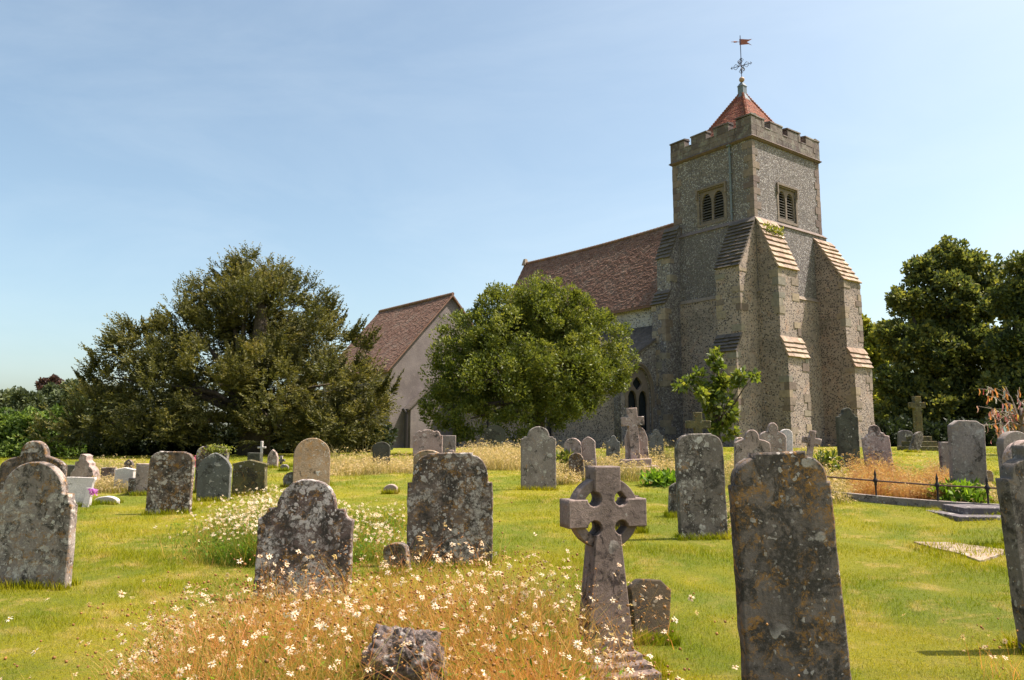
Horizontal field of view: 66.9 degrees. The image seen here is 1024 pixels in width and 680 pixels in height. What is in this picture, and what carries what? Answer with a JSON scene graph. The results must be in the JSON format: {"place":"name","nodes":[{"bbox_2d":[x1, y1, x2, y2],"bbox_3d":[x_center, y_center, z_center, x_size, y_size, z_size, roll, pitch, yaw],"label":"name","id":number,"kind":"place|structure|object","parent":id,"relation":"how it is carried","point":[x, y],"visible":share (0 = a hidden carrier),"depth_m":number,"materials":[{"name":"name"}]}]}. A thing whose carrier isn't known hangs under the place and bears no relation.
{"place":"outdoors","nodes":[
{"label":"outdoors","id":0,"kind":"place"},
{"bbox_2d":[92,455,146,493],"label":"long grass","id":1,"kind":"structure","parent":0,"point":[101,484],"depth_m":15.31,"materials":[{"name":"yellow plant"}]},
{"bbox_2d":[330,437,448,475],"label":"long grass","id":2,"kind":"structure","parent":0,"point":[363,466],"depth_m":18.12,"materials":[{"name":"beige plant"}]},
{"bbox_2d":[447,438,563,470],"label":"long grass","id":3,"kind":"structure","parent":0,"point":[499,458],"depth_m":19.42,"materials":[{"name":"beige plant"}]},
{"bbox_2d":[0,446,1023,679],"bbox_3d":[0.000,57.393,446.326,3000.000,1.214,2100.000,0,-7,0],"label":"ground","id":4,"kind":"structure","parent":0,"point":[725,600],"depth_m":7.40,"materials":[{"name":"green plant"}]},
{"bbox_2d":[0,385,23,410],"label":"distant tree","id":5,"kind":"object","parent":4,"relation":"on","point":[7,393],"visible":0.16,"depth_m":80.94,"materials":[{"name":"green plant"}]},
{"bbox_2d":[4,388,48,414],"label":"distant tree","id":6,"kind":"object","parent":4,"relation":"on","point":[21,398],"visible":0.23,"depth_m":78.73,"materials":[{"name":"green plant"}]},
{"bbox_2d":[0,440,67,491],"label":"headstone","id":7,"kind":"object","parent":4,"relation":"on","point":[35,450],"visible":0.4,"depth_m":8.76,"materials":[{"name":"grey stone"}]},
{"bbox_2d":[0,461,77,588],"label":"headstone","id":8,"kind":"object","parent":4,"relation":"on","point":[38,513],"visible":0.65,"depth_m":7.38,"materials":[{"name":"grey stone"}]},
{"bbox_2d":[0,403,87,457],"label":"shrub","id":9,"kind":"object","parent":4,"relation":"on","point":[13,425],"visible":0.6,"depth_m":32.85,"materials":[{"name":"green plant"}]},
{"bbox_2d":[34,373,65,391],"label":"copper beech","id":10,"kind":"object","parent":4,"relation":"on","point":[53,377],"visible":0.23,"depth_m":87.59,"materials":[{"name":"red plant"}]},
{"bbox_2d":[39,381,60,405],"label":"distant tree","id":11,"kind":"object","parent":4,"relation":"on","point":[49,387],"visible":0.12,"depth_m":82.70,"materials":[{"name":"green plant"}]},
{"bbox_2d":[46,378,91,419],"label":"distant tree","id":12,"kind":"object","parent":4,"relation":"on","point":[63,393],"visible":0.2,"depth_m":78.43,"materials":[{"name":"green plant"}]},
{"bbox_2d":[67,465,74,476],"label":"headstone","id":13,"kind":"object","parent":4,"relation":"on","point":[70,468],"visible":0.06,"depth_m":16.69,"materials":[{"name":"stone"}]},
{"bbox_2d":[66,477,96,504],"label":"headstone","id":14,"kind":"object","parent":4,"relation":"on","point":[77,486],"visible":0.33,"depth_m":13.33,"materials":[{"name":"white stone"}]},
{"bbox_2d":[69,454,100,478],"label":"headstone","id":15,"kind":"object","parent":4,"relation":"on","point":[85,465],"visible":0.52,"depth_m":16.17,"materials":[{"name":"stone"}]},
{"bbox_2d":[82,488,91,506],"bbox_3d":[-7.240,2.791,13.173,0.117,0.540,0.050,4,-15,0],"label":"tablet","id":16,"kind":"object","parent":4,"relation":"on","point":[87,498],"visible":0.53,"depth_m":13.17,"materials":[{"name":"white stone"}]},
{"bbox_2d":[87,488,97,495],"bbox_3d":[-5.805,2.089,10.723,0.144,0.135,0.134,0,-7,0],"label":"flower bunch","id":17,"kind":"object","parent":4,"relation":"on","point":[94,491],"visible":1,"depth_m":10.71,"materials":[{"name":"pink"}]},
{"bbox_2d":[90,384,110,415],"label":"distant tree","id":18,"kind":"object","parent":4,"relation":"on","point":[98,410],"visible":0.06,"depth_m":80.22,"materials":[{"name":"green plant"}]},
{"bbox_2d":[94,496,119,503],"bbox_3d":[-7.151,2.933,13.655,0.424,0.351,0.120,0,-7,0],"label":"stone","id":19,"kind":"object","parent":4,"relation":"on","point":[107,498],"visible":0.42,"depth_m":13.61,"materials":[{"name":"white stone"}]},
{"bbox_2d":[101,467,116,479],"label":"headstone","id":20,"kind":"object","parent":4,"relation":"on","point":[109,471],"visible":0.34,"depth_m":16.53,"materials":[{"name":"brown stone"}]},
{"bbox_2d":[113,467,135,490],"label":"headstone","id":21,"kind":"object","parent":4,"relation":"on","point":[126,473],"visible":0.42,"depth_m":15.24,"materials":[{"name":"white stone"}]},
{"bbox_2d":[124,459,133,468],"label":"headstone","id":22,"kind":"object","parent":4,"relation":"on","point":[127,465],"visible":0.37,"depth_m":17.73,"materials":[{"name":"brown stone"}]},
{"bbox_2d":[128,478,134,493],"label":"headstone","id":23,"kind":"object","parent":4,"relation":"on","point":[131,483],"visible":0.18,"depth_m":14.73,"materials":[{"name":"grey stone"}]},
{"bbox_2d":[134,463,148,492],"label":"headstone","id":24,"kind":"object","parent":4,"relation":"on","point":[141,478],"visible":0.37,"depth_m":14.74,"materials":[{"name":"stone"}]},
{"bbox_2d":[145,451,194,513],"bbox_3d":[-5.450,2.380,12.348,0.697,1.203,0.100,2,-7,-2],"label":"headstone","id":25,"kind":"object","parent":4,"relation":"on","point":[170,484],"visible":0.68,"depth_m":12.32,"materials":[{"name":"grey stone"}]},
{"bbox_2d":[15,240,404,458],"bbox_3d":[-10.937,0.366,30.973,14.698,9.140,9.014,-3,-8,21],"label":"yew tree","id":26,"kind":"object","parent":4,"relation":"on","point":[245,374],"visible":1,"depth_m":29.28,"materials":[{"name":"green plant"}]},
{"bbox_2d":[194,446,228,490],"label":"headstone","id":27,"kind":"object","parent":4,"relation":"on","point":[200,457],"visible":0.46,"depth_m":14.98,"materials":[{"name":"grey stone"}]},
{"bbox_2d":[197,443,235,454],"bbox_3d":[-5.714,2.136,15.029,0.681,0.268,0.399,0,-7,0],"label":"climbing plant","id":28,"kind":"object","parent":27,"relation":"on","point":[214,448],"visible":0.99,"depth_m":14.95,"materials":[{"name":"green plant"}]},
{"bbox_2d":[196,453,231,500],"bbox_3d":[-5.244,2.517,13.638,0.592,1.057,0.090,0,-7,3],"label":"headstone","id":29,"kind":"object","parent":4,"relation":"on","point":[214,474],"visible":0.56,"depth_m":13.61,"materials":[{"name":"stone"}]},
{"bbox_2d":[70,417,398,456],"bbox_3d":[-14.233,4.363,34.696,18.173,2.168,2.853,0,-7,0],"label":"hedge","id":30,"kind":"object","parent":4,"relation":"on","point":[136,449],"visible":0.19,"depth_m":33.95,"materials":[{"name":"green plant"}]},
{"bbox_2d":[231,460,268,495],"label":"headstone","id":31,"kind":"object","parent":4,"relation":"on","point":[251,475],"visible":0.67,"depth_m":14.27,"materials":[{"name":"stone"}]},
{"bbox_2d":[247,452,262,461],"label":"headstone","id":32,"kind":"object","parent":4,"relation":"on","point":[256,456],"visible":0.38,"depth_m":20.65,"materials":[{"name":"stone"}]},
{"bbox_2d":[257,441,265,452],"bbox_3d":[-6.881,3.176,21.270,0.228,0.791,0.060,0,-7,0],"label":"stone cross","id":33,"kind":"object","parent":4,"relation":"on","point":[261,447],"visible":0.49,"depth_m":21.27,"materials":[{"name":"white stone"}]},
{"bbox_2d":[267,449,278,466],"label":"headstone","id":34,"kind":"object","parent":4,"relation":"on","point":[272,458],"visible":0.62,"depth_m":19.72,"materials":[{"name":"stone"}]},
{"bbox_2d":[152,484,406,567],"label":"wildflowers","id":35,"kind":"object","parent":4,"relation":"on","point":[241,537],"visible":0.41,"depth_m":9.21,"materials":[{"name":"white plant"}]},
{"bbox_2d":[279,456,284,464],"bbox_3d":[-6.040,3.249,20.253,0.201,0.434,0.080,0,-7,0],"label":"stone cross","id":36,"kind":"object","parent":4,"relation":"on","point":[281,460],"visible":0.52,"depth_m":20.23,"materials":[{"name":"grey stone"}]},
{"bbox_2d":[283,472,292,486],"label":"headstone","id":37,"kind":"object","parent":4,"relation":"on","point":[288,478],"visible":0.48,"depth_m":15.49,"materials":[{"name":"grey stone"}]},
{"bbox_2d":[253,479,354,602],"bbox_3d":[-1.869,1.919,6.997,0.863,1.314,0.100,1,-10,-3],"label":"headstone","id":38,"kind":"object","parent":4,"relation":"on","point":[302,513],"visible":0.63,"depth_m":6.97,"materials":[{"name":"stone"}]},
{"bbox_2d":[293,438,329,483],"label":"headstone","id":39,"kind":"object","parent":4,"relation":"on","point":[311,459],"visible":0.6,"depth_m":15.54,"materials":[{"name":"stone"}]},
{"bbox_2d":[372,442,389,465],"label":"headstone","id":40,"kind":"object","parent":4,"relation":"on","point":[378,447],"visible":0.56,"depth_m":19.06,"materials":[{"name":"stone"}]},
{"bbox_2d":[4,502,768,679],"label":"wildflowers","id":41,"kind":"object","parent":4,"relation":"on","point":[541,666],"visible":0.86,"depth_m":4.28,"materials":[{"name":"beige plant"}]},
{"bbox_2d":[383,484,397,491],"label":"headstone","id":42,"kind":"object","parent":4,"relation":"on","point":[390,486],"visible":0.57,"depth_m":14.38,"materials":[{"name":"stone"}]},
{"bbox_2d":[106,541,677,679],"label":"wildflowers","id":43,"kind":"object","parent":4,"relation":"on","point":[435,604],"visible":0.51,"depth_m":4.73,"materials":[{"name":"white plant"}]},
{"bbox_2d":[383,542,410,571],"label":"headstone","id":44,"kind":"object","parent":4,"relation":"on","point":[397,549],"visible":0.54,"depth_m":7.90,"materials":[{"name":"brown stone"}]},
{"bbox_2d":[0,522,799,679],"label":"wildflowers","id":45,"kind":"object","parent":4,"relation":"on","point":[400,637],"visible":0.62,"depth_m":4.25,"materials":[{"name":"white plant"}]},
{"bbox_2d":[360,625,447,679],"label":"headstone","id":46,"kind":"object","parent":4,"relation":"on","point":[423,638],"visible":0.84,"depth_m":3.84,"materials":[{"name":"grey stone"}]},
{"bbox_2d":[413,450,437,467],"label":"headstone","id":47,"kind":"object","parent":4,"relation":"on","point":[418,456],"visible":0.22,"depth_m":10.84,"materials":[{"name":"stone"}]},
{"bbox_2d":[413,430,442,459],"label":"headstone","id":48,"kind":"object","parent":4,"relation":"on","point":[423,440],"visible":0.56,"depth_m":19.77,"materials":[{"name":"stone"}]},
{"bbox_2d":[442,435,455,452],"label":"headstone","id":49,"kind":"object","parent":4,"relation":"on","point":[449,441],"visible":0.34,"depth_m":21.26,"materials":[{"name":"grey stone"}]},
{"bbox_2d":[406,452,492,566],"bbox_3d":[-0.669,1.938,8.370,0.932,1.433,0.100,0,-8,-4],"label":"headstone","id":50,"kind":"object","parent":4,"relation":"on","point":[453,491],"visible":0.69,"depth_m":8.34,"materials":[{"name":"grey stone"}]},
{"bbox_2d":[484,425,505,448],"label":"headstone","id":51,"kind":"object","parent":4,"relation":"on","point":[493,433],"visible":0.48,"depth_m":25.16,"materials":[{"name":"stone"}]},
{"bbox_2d":[416,269,641,443],"bbox_3d":[0.662,0.838,27.602,8.020,6.922,5.259,0,-7,0],"label":"evergreen tree","id":52,"kind":"object","parent":4,"relation":"on","point":[535,377],"visible":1,"depth_m":26.81,"materials":[{"name":"green plant"}]},
{"bbox_2d":[521,426,555,489],"bbox_3d":[0.495,2.324,14.528,0.666,1.402,0.100,1,-8,-4],"label":"headstone","id":53,"kind":"object","parent":4,"relation":"on","point":[538,456],"visible":0.72,"depth_m":14.49,"materials":[{"name":"grey stone"}]},
{"bbox_2d":[556,448,573,468],"bbox_3d":[1.117,2.698,16.822,0.723,0.731,0.676,-2,-8,18],"label":"leafy plant","id":54,"kind":"object","parent":4,"relation":"on","point":[563,455],"visible":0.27,"depth_m":16.73,"materials":[{"name":"green plant"}]},
{"bbox_2d":[564,438,581,464],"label":"headstone","id":55,"kind":"object","parent":4,"relation":"on","point":[574,445],"visible":0.36,"depth_m":16.79,"materials":[{"name":"stone"}]},
{"bbox_2d":[568,453,584,477],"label":"headstone","id":56,"kind":"object","parent":4,"relation":"on","point":[574,459],"visible":0.64,"depth_m":15.77,"materials":[{"name":"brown stone"}]},
{"bbox_2d":[581,437,596,467],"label":"headstone","id":57,"kind":"object","parent":4,"relation":"on","point":[588,450],"visible":0.52,"depth_m":16.79,"materials":[{"name":"stone"}]},
{"bbox_2d":[322,36,874,447],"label":"church","id":58,"kind":"structure","parent":4,"relation":"on","point":[740,261],"depth_m":39.28,"materials":[{"name":"stone"}]},
{"bbox_2d":[625,363,654,432],"bbox_3d":[6.311,2.896,38.927,2.125,3.511,0.445,5,-9,-37],"label":"aisle window","id":59,"kind":"structure","parent":58,"relation":"in","point":[637,396],"depth_m":39.23,"materials":[{"name":"stone"}]},
{"bbox_2d":[695,181,726,227],"bbox_3d":[10.324,-6.875,39.609,0.540,2.010,1.900,5,-9,-37],"label":"belfry window","id":60,"kind":"structure","parent":58,"relation":"in","point":[714,201],"depth_m":39.63,"materials":[{"name":"stone"}]},
{"bbox_2d":[776,182,798,226],"bbox_3d":[13.835,-6.823,39.345,1.820,1.980,0.540,5,-9,-37],"label":"belfry window","id":61,"kind":"structure","parent":58,"relation":"in","point":[782,194],"depth_m":39.39,"materials":[{"name":"stone"}]},
{"bbox_2d":[560,466,661,679],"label":"ringed cross","id":62,"kind":"object","parent":4,"relation":"on","point":[603,512],"visible":0.89,"depth_m":4.91,"materials":[{"name":"stone"}]},
{"bbox_2d":[606,435,619,462],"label":"headstone","id":63,"kind":"object","parent":4,"relation":"on","point":[612,445],"visible":0.59,"depth_m":18.77,"materials":[{"name":"stone"}]},
{"bbox_2d":[547,638,688,679],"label":"wildflowers","id":64,"kind":"object","parent":4,"relation":"on","point":[642,666],"visible":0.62,"depth_m":4.33,"materials":[{"name":"white plant"}]},
{"bbox_2d":[615,495,645,529],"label":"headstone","id":65,"kind":"object","parent":4,"relation":"on","point":[617,524],"visible":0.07,"depth_m":10.25,"materials":[{"name":"grey stone"}]},
{"bbox_2d":[619,408,657,472],"bbox_3d":[2.689,2.325,17.041,0.841,1.659,0.673,-2,-7,-4],"label":"stone cross","id":66,"kind":"object","parent":4,"relation":"on","point":[636,441],"visible":0.6,"depth_m":17.03,"materials":[{"name":"grey stone"}]},
{"bbox_2d":[627,578,670,637],"bbox_3d":[1.000,2.081,5.654,0.334,0.642,0.110,7,-21,-13],"label":"headstone","id":67,"kind":"object","parent":4,"relation":"on","point":[635,588],"visible":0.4,"depth_m":5.65,"materials":[{"name":"grey stone"}]},
{"bbox_2d":[634,467,675,486],"bbox_3d":[2.953,2.688,15.111,1.007,0.448,0.915,-4,-8,26],"label":"leafy plant","id":68,"kind":"object","parent":4,"relation":"on","point":[663,477],"visible":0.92,"depth_m":14.96,"materials":[{"name":"green plant"}]},
{"bbox_2d":[649,429,663,463],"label":"headstone","id":69,"kind":"object","parent":4,"relation":"on","point":[654,436],"visible":0.54,"depth_m":18.79,"materials":[{"name":"stone"}]},
{"bbox_2d":[668,483,676,513],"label":"headstone","id":70,"kind":"object","parent":4,"relation":"on","point":[672,502],"visible":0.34,"depth_m":11.28,"materials":[{"name":"grey stone"}]},
{"bbox_2d":[685,412,710,433],"bbox_3d":[3.697,2.228,15.342,0.480,1.583,0.351,0,-7,0],"label":"stone cross","id":71,"kind":"object","parent":4,"relation":"on","point":[697,424],"visible":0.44,"depth_m":15.34,"materials":[{"name":"grey stone"}]},
{"bbox_2d":[674,433,727,539],"bbox_3d":[2.387,1.946,9.777,0.620,1.525,0.110,0,-8,-6],"label":"headstone","id":72,"kind":"object","parent":4,"relation":"on","point":[700,483],"visible":0.83,"depth_m":9.74,"materials":[{"name":"grey stone"}]},
{"bbox_2d":[671,345,760,441],"bbox_3d":[5.004,1.708,18.823,2.268,3.240,1.029,0,-7,0],"label":"young tree","id":73,"kind":"object","parent":4,"relation":"on","point":[717,395],"visible":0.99,"depth_m":18.87,"materials":[{"name":"green plant"}]},
{"bbox_2d":[733,430,769,466],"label":"headstone","id":74,"kind":"object","parent":4,"relation":"on","point":[751,442],"visible":0.28,"depth_m":11.34,"materials":[{"name":"stone"}]},
{"bbox_2d":[759,422,786,451],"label":"headstone","id":75,"kind":"object","parent":4,"relation":"on","point":[773,436],"visible":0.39,"depth_m":12.84,"materials":[{"name":"stone"}]},
{"bbox_2d":[529,612,1023,679],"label":"wildflowers","id":76,"kind":"object","parent":4,"relation":"on","point":[991,655],"visible":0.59,"depth_m":4.74,"materials":[{"name":"beige plant"}]},
{"bbox_2d":[780,429,792,451],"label":"headstone","id":77,"kind":"object","parent":4,"relation":"on","point":[788,433],"visible":0.32,"depth_m":13.85,"materials":[{"name":"white stone"}]},
{"bbox_2d":[728,451,850,679],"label":"headstone","id":78,"kind":"object","parent":4,"relation":"on","point":[788,586],"visible":1,"depth_m":4.38,"materials":[{"name":"grey stone"}]},
{"bbox_2d":[723,443,861,534],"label":"long grass","id":79,"kind":"structure","parent":4,"relation":"on","point":[838,485],"depth_m":14.02,"materials":[{"name":"beige plant"}]},
{"bbox_2d":[801,430,821,456],"bbox_3d":[5.009,2.162,13.115,0.302,1.266,0.100,9,-5,13],"label":"stone cross","id":80,"kind":"object","parent":4,"relation":"on","point":[811,440],"visible":0.48,"depth_m":13.11,"materials":[{"name":"grey stone"}]},
{"bbox_2d":[813,449,848,480],"bbox_3d":[6.177,2.487,15.255,0.885,0.732,0.780,0,-7,0],"label":"leafy plant","id":81,"kind":"object","parent":4,"relation":"on","point":[827,457],"visible":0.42,"depth_m":15.20,"materials":[{"name":"green plant"}]},
{"bbox_2d":[835,408,859,469],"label":"headstone","id":82,"kind":"object","parent":4,"relation":"on","point":[847,430],"visible":0.68,"depth_m":16.81,"materials":[{"name":"stone"}]},
{"bbox_2d":[862,313,891,406],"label":"yellowish tree","id":83,"kind":"object","parent":4,"relation":"on","point":[871,349],"visible":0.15,"depth_m":61.71,"materials":[{"name":"green plant"}]},
{"bbox_2d":[861,425,893,471],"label":"headstone","id":84,"kind":"object","parent":4,"relation":"on","point":[874,440],"visible":0.54,"depth_m":15.34,"materials":[{"name":"stone"}]},
{"bbox_2d":[897,430,912,445],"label":"headstone","id":85,"kind":"object","parent":4,"relation":"on","point":[902,435],"visible":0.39,"depth_m":26.75,"materials":[{"name":"grey stone"}]},
{"bbox_2d":[831,491,998,508],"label":"kerb","id":86,"kind":"structure","parent":4,"relation":"on","point":[894,500],"depth_m":12.20,"materials":[{"name":"grey stone"}]},
{"bbox_2d":[827,469,996,503],"bbox_3d":[5.972,2.384,12.415,3.700,0.755,0.069,-5,-9,35],"label":"iron railing","id":87,"kind":"object","parent":86,"relation":"on","point":[986,487],"visible":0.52,"depth_m":12.00,"materials":[{"name":"black metal"}]},
{"bbox_2d":[907,431,922,451],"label":"headstone","id":88,"kind":"object","parent":4,"relation":"on","point":[916,441],"visible":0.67,"depth_m":23.27,"materials":[{"name":"grey stone"}]},
{"bbox_2d":[897,396,937,450],"bbox_3d":[13.030,2.781,24.847,1.043,1.946,0.835,0,-7,0],"label":"stone cross","id":89,"kind":"object","parent":4,"relation":"on","point":[916,405],"visible":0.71,"depth_m":24.79,"materials":[{"name":"grey stone"}]},
{"bbox_2d":[868,234,1005,424],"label":"lime tree","id":90,"kind":"object","parent":4,"relation":"on","point":[937,341],"visible":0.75,"depth_m":46.36,"materials":[{"name":"green plant"}]},
{"bbox_2d":[938,442,948,474],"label":"headstone","id":91,"kind":"object","parent":4,"relation":"on","point":[943,454],"visible":0.23,"depth_m":14.30,"materials":[{"name":"grey stone"}]},
{"bbox_2d":[875,413,1019,446],"bbox_3d":[23.064,4.711,39.697,12.430,1.947,2.903,0,-7,0],"label":"hedge","id":92,"kind":"object","parent":4,"relation":"on","point":[936,431],"visible":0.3,"depth_m":39.19,"materials":[{"name":"green plant"}]},
{"bbox_2d":[914,542,1002,561],"bbox_3d":[5.238,2.426,8.809,0.719,0.122,1.184,0,-7,0],"label":"flat stone","id":93,"kind":"object","parent":4,"relation":"on","point":[986,557],"visible":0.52,"depth_m":8.79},
{"bbox_2d":[924,477,993,502],"bbox_3d":[7.091,2.432,12.278,1.004,0.582,1.010,0,-7,0],"label":"leafy plant","id":94,"kind":"object","parent":4,"relation":"on","point":[964,493],"visible":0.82,"depth_m":12.15,"materials":[{"name":"green plant"}]},
{"bbox_2d":[926,504,1000,521],"bbox_3d":[7.288,2.611,11.189,2.150,0.400,1.040,0,-7,3],"label":"ledger tomb","id":95,"kind":"object","parent":4,"relation":"on","point":[960,511],"visible":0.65,"depth_m":11.03,"materials":[{"name":"grey stone"}]},
{"bbox_2d":[947,420,986,485],"bbox_3d":[7.382,2.067,12.539,0.542,1.520,0.130,1,-7,2],"label":"headstone","id":96,"kind":"object","parent":4,"relation":"on","point":[966,450],"visible":0.6,"depth_m":12.51,"materials":[{"name":"grey stone"}]},
{"bbox_2d":[987,470,993,481],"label":"headstone","id":97,"kind":"object","parent":4,"relation":"on","point":[990,475],"visible":0.33,"depth_m":14.34,"materials":[{"name":"stone"}]},
{"bbox_2d":[975,250,1023,426],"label":"broadleaf tree","id":98,"kind":"object","parent":4,"relation":"on","point":[1003,347],"visible":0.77,"depth_m":42.53,"materials":[{"name":"green plant"}]},
{"bbox_2d":[977,386,1023,439],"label":"bare tree","id":99,"kind":"object","parent":4,"relation":"on","point":[1020,423],"visible":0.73,"depth_m":21.84,"materials":[{"name":"brown plant"}]},
{"bbox_2d":[996,445,1023,651],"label":"headstone","id":100,"kind":"object","parent":4,"relation":"on","point":[1010,485],"visible":0.95,"depth_m":5.40,"materials":[{"name":"grey stone"}]},
{"bbox_2d":[996,431,1023,468],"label":"headstone","id":101,"kind":"object","parent":4,"relation":"on","point":[1005,440],"visible":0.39,"depth_m":11.83,"materials":[{"name":"grey stone"}]},
{"bbox_2d":[1002,440,1023,463],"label":"headstone","id":102,"kind":"object","parent":4,"relation":"on","point":[1006,455],"visible":0.22,"depth_m":9.36,"materials":[{"name":"stone"}]},
{"bbox_2d":[0,0,1023,425],"label":"sky","id":103,"kind":"structure","parent":0,"point":[401,152],"materials":[{"name":"blue"}]},
{"bbox_2d":[556,437,677,484],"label":"long grass","id":104,"kind":"structure","parent":0,"point":[562,474],"depth_m":16.33,"materials":[{"name":"beige plant"}]},
{"bbox_2d":[833,451,952,500],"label":"long grass","id":105,"kind":"structure","parent":0,"point":[905,490],"depth_m":13.42,"materials":[{"name":"beige plant"}]},
{"bbox_2d":[914,450,998,503],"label":"long grass","id":106,"kind":"structure","parent":0,"point":[993,495],"depth_m":12.69,"materials":[{"name":"beige plant"}]}
]}

